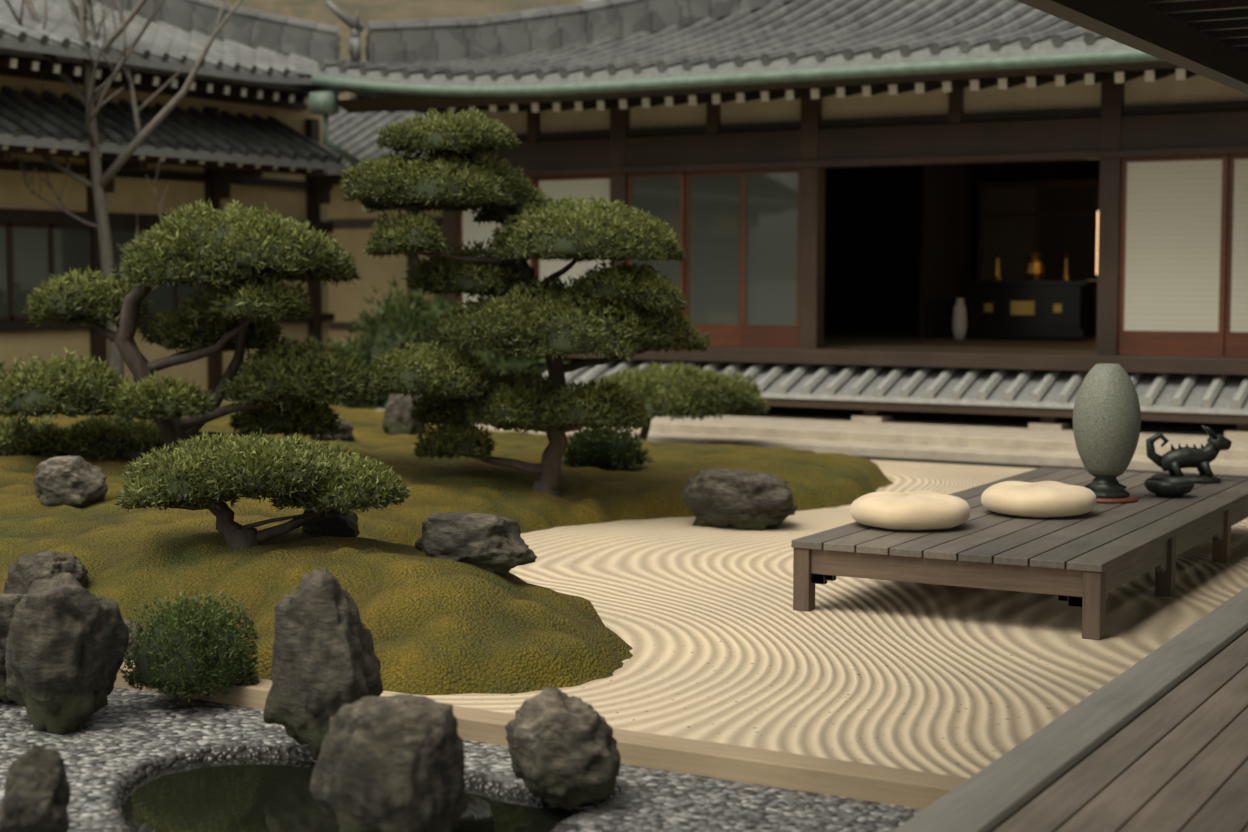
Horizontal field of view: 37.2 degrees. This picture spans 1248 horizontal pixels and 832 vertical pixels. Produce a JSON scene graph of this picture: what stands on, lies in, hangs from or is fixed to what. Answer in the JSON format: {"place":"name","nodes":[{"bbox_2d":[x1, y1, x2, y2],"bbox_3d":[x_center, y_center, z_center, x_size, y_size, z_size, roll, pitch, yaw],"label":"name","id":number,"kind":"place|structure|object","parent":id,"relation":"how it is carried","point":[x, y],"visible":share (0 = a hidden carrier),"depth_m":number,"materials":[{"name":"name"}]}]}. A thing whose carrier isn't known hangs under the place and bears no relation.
{"place":"outdoors","nodes":[
{"label":"outdoors","id":0,"kind":"place"},
{"bbox_2d":[123,620,142,660],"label":"big rock","id":1,"kind":"object","parent":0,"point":[127,623],"visible":0.09,"depth_m":7.37,"materials":[{"name":"grey stone"}]},
{"bbox_2d":[0,75,334,395],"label":"building wall","id":2,"kind":"structure","parent":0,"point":[40,239],"depth_m":20.21,"materials":[{"name":"beige paint"}]},
{"bbox_2d":[0,86,345,170],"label":"pent roof","id":3,"kind":"structure","parent":2,"relation":"attached to","point":[45,121],"depth_m":19.84,"materials":[{"name":"tile"}]},
{"bbox_2d":[0,50,347,110],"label":"roof rafters","id":4,"kind":"object","parent":2,"relation":"on","point":[23,66],"visible":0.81,"depth_m":20.04,"materials":[{"name":"brown wood"}]},
{"bbox_2d":[0,0,348,83],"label":"roof","id":5,"kind":"structure","parent":2,"relation":"on","point":[163,45],"depth_m":19.73,"materials":[{"name":"tile"}]},
{"bbox_2d":[0,47,345,93],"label":"gutter","id":6,"kind":"structure","parent":5,"relation":"attached to","point":[309,87],"depth_m":23.09,"materials":[{"name":"metal"}]},
{"bbox_2d":[94,0,340,59],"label":"hip ridge","id":7,"kind":"structure","parent":5,"relation":"on","point":[280,34],"depth_m":21.87,"materials":[{"name":"tile"}]},
{"bbox_2d":[0,144,357,203],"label":"roof rafters","id":8,"kind":"object","parent":2,"relation":"attached to","point":[223,173],"visible":0.7,"depth_m":20.54,"materials":[{"name":"brown wood"}]},
{"bbox_2d":[123,757,613,831],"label":"pond water","id":9,"kind":"structure","parent":0,"point":[250,794],"depth_m":5.67,"materials":[{"name":"green liquid"}]},
{"bbox_2d":[310,694,467,831],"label":"pond rock","id":10,"kind":"object","parent":9,"relation":"on","point":[394,763],"visible":1,"depth_m":5.02,"materials":[{"name":"grey stone"}]},
{"bbox_2d":[298,73,440,117],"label":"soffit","id":11,"kind":"structure","parent":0,"point":[366,93],"depth_m":20.73,"materials":[{"name":"wood"}]},
{"bbox_2d":[215,0,593,99],"bbox_3d":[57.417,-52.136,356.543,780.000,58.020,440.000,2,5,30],"label":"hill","id":12,"kind":"structure","parent":0,"point":[318,11],"depth_m":252.33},
{"bbox_2d":[0,401,893,694],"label":"moss island","id":13,"kind":"structure","parent":0,"point":[434,625],"depth_m":8.22,"materials":[{"name":"green plant"}]},
{"bbox_2d":[3,551,87,594],"bbox_3d":[-2.488,0.729,7.963,0.399,0.288,0.340,2,5,30],"label":"rock","id":14,"kind":"object","parent":13,"relation":"on","point":[25,571],"visible":0.49,"depth_m":7.87,"materials":[{"name":"grey stone"}]},
{"bbox_2d":[33,456,107,507],"bbox_3d":[-2.976,0.371,9.970,0.481,0.314,0.352,2,5,30],"label":"rock","id":15,"kind":"object","parent":13,"relation":"on","point":[76,481],"visible":0.94,"depth_m":9.82,"materials":[{"name":"grey stone"}]},
{"bbox_2d":[5,0,242,381],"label":"bare tree","id":16,"kind":"object","parent":13,"relation":"on","point":[99,180],"visible":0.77,"depth_m":18.55,"materials":[{"name":"grey plant"}]},
{"bbox_2d":[0,198,369,460],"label":"pine","id":17,"kind":"object","parent":13,"relation":"on","point":[335,259],"depth_m":11.40,"materials":[{"name":"green plant"}]},
{"bbox_2d":[112,428,411,549],"bbox_3d":[-1.561,0.335,8.171,1.366,0.568,1.031,2,5,30],"label":"pine","id":18,"kind":"object","parent":13,"relation":"on","point":[336,465],"depth_m":7.98,"materials":[{"name":"green plant"}]},
{"bbox_2d":[126,447,392,507],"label":"pine needles","id":19,"kind":"object","parent":18,"relation":"attached to","point":[183,488],"visible":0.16,"depth_m":7.90,"materials":[{"name":"green plant"}]},
{"bbox_2d":[302,507,359,536],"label":"rock","id":20,"kind":"object","parent":13,"relation":"on","point":[344,525],"visible":0.55,"depth_m":8.39,"materials":[{"name":"grey stone"}]},
{"bbox_2d":[310,419,354,441],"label":"dark rock","id":21,"kind":"object","parent":13,"relation":"on","point":[347,433],"visible":0.3,"depth_m":14.16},
{"bbox_2d":[382,393,425,434],"bbox_3d":[-1.800,-0.091,15.164,0.421,0.711,0.397,2,5,30],"label":"tall rock","id":22,"kind":"object","parent":13,"relation":"on","point":[396,419],"visible":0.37,"depth_m":14.99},
{"bbox_2d":[415,512,536,575],"bbox_3d":[-0.648,0.555,8.073,0.477,0.272,0.551,-1,4,-15],"label":"rock","id":23,"kind":"object","parent":13,"relation":"on","point":[493,543],"visible":0.88,"depth_m":7.88,"materials":[{"name":"grey stone"}]},
{"bbox_2d":[338,109,712,496],"bbox_3d":[-0.672,-0.705,11.794,2.369,2.479,1.775,2,5,30],"label":"pine","id":24,"kind":"object","parent":13,"relation":"on","point":[517,193],"depth_m":11.46,"materials":[{"name":"green plant"}]},
{"bbox_2d":[561,426,654,470],"bbox_3d":[-0.110,0.220,13.052,0.665,0.368,0.624,2,5,30],"label":"shrub","id":25,"kind":"object","parent":13,"relation":"on","point":[591,438],"depth_m":12.89,"materials":[{"name":"green plant"}]},
{"bbox_2d":[575,438,638,464],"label":"shrub leaves","id":26,"kind":"object","parent":25,"relation":"attached to","point":[613,450],"visible":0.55,"depth_m":12.84,"materials":[{"name":"green plant"}]},
{"bbox_2d":[580,361,770,440],"bbox_3d":[0.438,-0.054,16.066,1.749,0.859,1.433,2,5,30],"label":"pine tree","id":27,"kind":"object","parent":13,"relation":"on","point":[635,379],"depth_m":15.65,"materials":[{"name":"green plant"}]},
{"bbox_2d":[617,378,759,415],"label":"pine needles","id":28,"kind":"object","parent":27,"relation":"attached to","point":[650,410],"visible":0.16,"depth_m":15.60,"materials":[{"name":"green plant"}]},
{"bbox_2d":[682,468,797,530],"bbox_3d":[0.729,0.544,11.594,0.712,0.421,0.689,1,4,11],"label":"mossy rock","id":29,"kind":"object","parent":13,"relation":"on","point":[736,499],"visible":0.95,"depth_m":11.32,"materials":[{"name":"grey stone"}]},
{"bbox_2d":[0,687,923,831],"bbox_3d":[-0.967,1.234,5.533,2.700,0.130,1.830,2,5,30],"label":"gravel bed","id":30,"kind":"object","parent":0,"point":[111,762],"depth_m":5.89,"materials":[{"name":"grey gravel"}]},
{"bbox_2d":[0,593,24,704],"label":"rock","id":31,"kind":"object","parent":30,"relation":"on","point":[9,602],"visible":0.27,"depth_m":6.77,"materials":[{"name":"grey stone"}]},
{"bbox_2d":[0,743,70,831],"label":"rock","id":32,"kind":"object","parent":30,"relation":"on","point":[37,790],"visible":1,"depth_m":5.01,"materials":[{"name":"grey stone"}]},
{"bbox_2d":[5,573,128,734],"bbox_3d":[-1.996,0.852,6.562,0.446,0.544,0.501,2,5,30],"label":"rock","id":33,"kind":"object","parent":30,"relation":"on","point":[66,642],"visible":0.98,"depth_m":6.39,"materials":[{"name":"grey stone"}]},
{"bbox_2d":[119,591,260,706],"bbox_3d":[-1.615,0.853,6.871,0.510,0.427,0.474,2,5,30],"label":"shrub","id":34,"kind":"object","parent":30,"relation":"on","point":[210,609],"depth_m":6.78,"materials":[{"name":"green plant"}]},
{"bbox_2d":[135,620,248,688],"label":"shade shrub leaves","id":35,"kind":"object","parent":34,"relation":"attached to","point":[142,659],"visible":0.58,"depth_m":6.76,"materials":[{"name":"green plant"}]},
{"bbox_2d":[263,567,382,760],"bbox_3d":[-0.994,0.824,6.184,0.492,0.656,0.419,2,5,30],"label":"tall rock","id":36,"kind":"object","parent":30,"relation":"on","point":[326,665],"visible":0.87,"depth_m":6.03,"materials":[{"name":"grey stone"}]},
{"bbox_2d":[114,660,968,808],"bbox_3d":[-5.974,0.842,9.543,16.200,0.100,0.140,2,5,30],"label":"stone border","id":37,"kind":"object","parent":30,"relation":"on","point":[876,783],"depth_m":5.84,"materials":[{"name":"beige stone"}]},
{"bbox_2d":[505,686,620,808],"bbox_3d":[-0.178,1.002,5.598,0.294,0.359,0.414,-3,5,-32],"label":"rock","id":38,"kind":"object","parent":30,"relation":"on","point":[563,751],"visible":1,"depth_m":5.48,"materials":[{"name":"grey stone"}]},
{"bbox_2d":[365,0,793,63],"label":"roof","id":39,"kind":"structure","parent":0,"point":[489,36],"depth_m":20.06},
{"bbox_2d":[208,397,1247,475],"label":"stone path","id":40,"kind":"structure","parent":0,"point":[980,442],"depth_m":16.23,"materials":[{"name":"beige stone"}]},
{"bbox_2d":[235,332,386,408],"bbox_3d":[-3.328,-0.384,19.415,1.821,1.014,1.403,2,5,30],"label":"shrub","id":41,"kind":"object","parent":40,"relation":"on","point":[344,352],"visible":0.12,"depth_m":19.32,"materials":[{"name":"green plant"}]},
{"bbox_2d":[313,372,371,408],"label":"shrub leaves","id":42,"kind":"object","parent":41,"relation":"attached to","point":[347,405],"visible":0.04,"depth_m":19.19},
{"bbox_2d":[341,275,474,407],"bbox_3d":[-2.272,-0.734,20.105,1.748,1.605,1.797,2,5,30],"label":"shrub","id":43,"kind":"object","parent":40,"relation":"on","point":[419,311],"visible":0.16,"depth_m":19.70,"materials":[{"name":"green plant"}]},
{"bbox_2d":[360,323,451,401],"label":"shrub leaves","id":44,"kind":"object","parent":43,"relation":"attached to","point":[375,348],"visible":0.08,"depth_m":19.59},
{"bbox_2d":[469,347,583,378],"bbox_3d":[-1.019,-0.520,19.776,1.679,1.228,1.727,2,5,30],"label":"pine foliage","id":45,"kind":"object","parent":40,"relation":"on","point":[490,356],"visible":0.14,"depth_m":19.35,"materials":[{"name":"green plant"}]},
{"bbox_2d":[480,352,547,379],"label":"shrub leaves","id":46,"kind":"object","parent":45,"relation":"attached to","point":[542,366],"visible":0.09,"depth_m":19.40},
{"bbox_2d":[516,101,1247,337],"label":"hall interior","id":47,"kind":"object","parent":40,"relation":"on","point":[901,248],"visible":0.12,"depth_m":23.75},
{"bbox_2d":[458,175,609,309],"bbox_3d":[-0.963,-1.697,20.101,1.970,1.790,0.070,2,5,30],"label":"sliding door","id":48,"kind":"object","parent":47,"relation":"attached to","point":[582,186],"visible":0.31,"depth_m":19.95,"materials":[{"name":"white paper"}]},
{"bbox_2d":[628,168,799,347],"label":"hall bay glass doors","id":49,"kind":"structure","parent":47,"relation":"attached to","point":[735,274],"depth_m":18.91,"materials":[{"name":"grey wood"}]},
{"bbox_2d":[477,330,1247,374],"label":"veranda floor","id":50,"kind":"structure","parent":47,"relation":"on","point":[882,348],"depth_m":17.96,"materials":[{"name":"brown wood"}]},
{"bbox_2d":[952,299,966,338],"bbox_3d":[3.821,-1.105,21.095,0.170,0.460,0.170,2,5,30],"label":"vase","id":51,"kind":"object","parent":50,"relation":"on","point":[959,324],"visible":1,"depth_m":21.04,"materials":[{"name":"grey ceramic"}]},
{"bbox_2d":[960,253,1096,337],"bbox_3d":[4.628,-1.374,21.071,1.450,0.940,0.650,2,5,30],"label":"altar cabinet","id":52,"kind":"object","parent":50,"relation":"on","point":[1033,304],"visible":0.98,"depth_m":20.83,"materials":[{"name":"paint"}]},
{"bbox_2d":[976,179,1098,327],"bbox_3d":[5.886,-1.864,21.791,3.625,1.850,0.065,2,5,30],"label":"panel","id":53,"kind":"object","parent":47,"relation":"attached to","point":[1051,222],"visible":0.3,"depth_m":22.26,"materials":[{"name":"brown wood"}]},
{"bbox_2d":[1118,154,1247,356],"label":"sliding door","id":54,"kind":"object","parent":47,"relation":"attached to","point":[1183,282],"visible":1,"depth_m":16.62,"materials":[{"name":"white paper"}]},
{"bbox_2d":[437,77,1247,364],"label":"timber frame","id":55,"kind":"object","parent":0,"point":[1111,137],"visible":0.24,"depth_m":17.99,"materials":[{"name":"brown wood"}]},
{"bbox_2d":[295,0,1133,85],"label":"hall roof","id":56,"kind":"structure","parent":55,"relation":"on","point":[793,35],"depth_m":18.17,"materials":[{"name":"grey tile"}]},
{"bbox_2d":[324,0,363,61],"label":"roof ridge ornament","id":57,"kind":"object","parent":56,"relation":"on","point":[356,26],"visible":0.99,"depth_m":19.60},
{"bbox_2d":[327,107,436,174],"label":"roof","id":58,"kind":"structure","parent":56,"relation":"attached to","point":[354,134],"depth_m":24.75,"materials":[{"name":"grey tile"}]},
{"bbox_2d":[310,49,1163,166],"bbox_3d":[4.925,-2.764,14.972,18.608,0.943,0.684,2,5,30],"label":"roof gutter","id":59,"kind":"object","parent":56,"relation":"attached to","point":[325,104],"visible":0.93,"depth_m":17.02,"materials":[{"name":"green metal"}]},
{"bbox_2d":[339,61,1197,112],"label":"roof rafters","id":60,"kind":"object","parent":56,"relation":"attached to","point":[1060,76],"visible":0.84,"depth_m":17.28,"materials":[{"name":"wood"}]},
{"bbox_2d":[460,73,1247,140],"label":"wall panels","id":61,"kind":"object","parent":55,"relation":"attached to","point":[1169,89],"visible":0.56,"depth_m":17.93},
{"bbox_2d":[534,358,1247,423],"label":"hall skirt roof","id":62,"kind":"structure","parent":55,"relation":"attached to","point":[1211,398],"depth_m":17.18,"materials":[{"name":"grey tile"}]},
{"bbox_2d":[742,411,1226,432],"bbox_3d":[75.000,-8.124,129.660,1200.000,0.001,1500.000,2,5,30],"label":"ground","id":63,"kind":"structure","parent":0,"point":[986,421],"depth_m":20.93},
{"bbox_2d":[328,185,442,352],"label":"corridor wall","id":64,"kind":"structure","parent":63,"relation":"on","point":[352,222],"depth_m":24.44,"materials":[{"name":"beige paint"}]},
{"bbox_2d":[381,460,1247,777],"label":"raked sand","id":65,"kind":"structure","parent":63,"relation":"on","point":[719,636],"depth_m":7.92,"materials":[{"name":"beige sand"}]},
{"bbox_2d":[791,467,1247,639],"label":"platform","id":66,"kind":"structure","parent":65,"relation":"on","point":[1087,562],"depth_m":8.60,"materials":[{"name":"grey wood"}]},
{"bbox_2d":[850,490,969,529],"bbox_3d":[1.402,0.460,9.089,0.582,0.162,0.582,2,5,30],"label":"cushion","id":67,"kind":"object","parent":66,"relation":"on","point":[921,510],"visible":1,"depth_m":8.88,"materials":[{"name":"fabric"}]},
{"bbox_2d":[981,481,1095,517],"bbox_3d":[2.139,0.426,9.563,0.582,0.157,0.582,2,5,30],"label":"cushion","id":68,"kind":"object","parent":66,"relation":"on","point":[1045,499],"visible":1,"depth_m":9.35,"materials":[{"name":"fabric"}]},
{"bbox_2d":[1084,474,1129,497],"bbox_3d":[2.635,0.376,10.140,0.260,0.122,0.260,2,5,30],"label":"bronze urn stand","id":69,"kind":"object","parent":66,"relation":"on","point":[1103,486],"visible":0.81,"depth_m":10.06,"materials":[{"name":"black metal"}]},
{"bbox_2d":[1073,363,1140,475],"bbox_3d":[2.635,0.016,10.113,0.362,0.604,0.362,2,5,30],"label":"stone urn","id":70,"kind":"object","parent":69,"relation":"on","point":[1106,420],"visible":1,"depth_m":9.99,"materials":[{"name":"stone"}]},
{"bbox_2d":[1096,495,1137,503],"bbox_3d":[2.635,0.449,10.146,0.350,0.024,0.350,2,5,30],"label":"urn wood base","id":71,"kind":"object","parent":66,"relation":"on","point":[1131,499],"visible":0.45,"depth_m":9.99,"materials":[{"name":"brown wood"}]},
{"bbox_2d":[1144,477,1194,497],"bbox_3d":[3.035,0.400,10.316,0.270,0.095,0.270,2,5,30],"label":"ribbed bowl","id":72,"kind":"object","parent":66,"relation":"on","point":[1169,487],"visible":1,"depth_m":10.23,"materials":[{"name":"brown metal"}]},
{"bbox_2d":[1146,425,1231,483],"bbox_3d":[3.371,0.224,11.063,0.472,0.334,0.254,2,5,24],"label":"dragon figurine","id":73,"kind":"object","parent":66,"relation":"on","point":[1173,461],"visible":0.93,"depth_m":11.02,"materials":[{"name":"black metal"}]},
{"bbox_2d":[854,455,1247,477],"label":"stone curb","id":74,"kind":"object","parent":65,"relation":"on","point":[962,462],"depth_m":15.25,"materials":[{"name":"beige stone"}]},
{"bbox_2d":[707,361,1247,437],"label":"hall underfloor","id":75,"kind":"object","parent":63,"relation":"on","point":[1064,423],"visible":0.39,"depth_m":17.54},
{"bbox_2d":[993,631,1247,831],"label":"deck boards","id":76,"kind":"object","parent":63,"relation":"on","point":[1175,759],"visible":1,"depth_m":5.55,"materials":[{"name":"brown wood"}]},
{"bbox_2d":[892,586,1247,831],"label":"deck border beam","id":77,"kind":"structure","parent":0,"point":[998,792],"depth_m":5.95,"materials":[{"name":"grey wood"}]},
{"bbox_2d":[1096,211,1098,274],"bbox_3d":[5.691,-2.045,21.864,0.220,0.750,0.020,2,5,30],"label":"hall panel","id":78,"kind":"object","parent":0,"point":[1097,243],"visible":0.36,"depth_m":21.91,"materials":[{"name":"beige paper"}]},
{"bbox_2d":[1016,0,1247,93],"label":"eave","id":79,"kind":"object","parent":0,"point":[1208,39],"visible":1,"depth_m":8.01,"materials":[{"name":"brown wood"}]}
]}

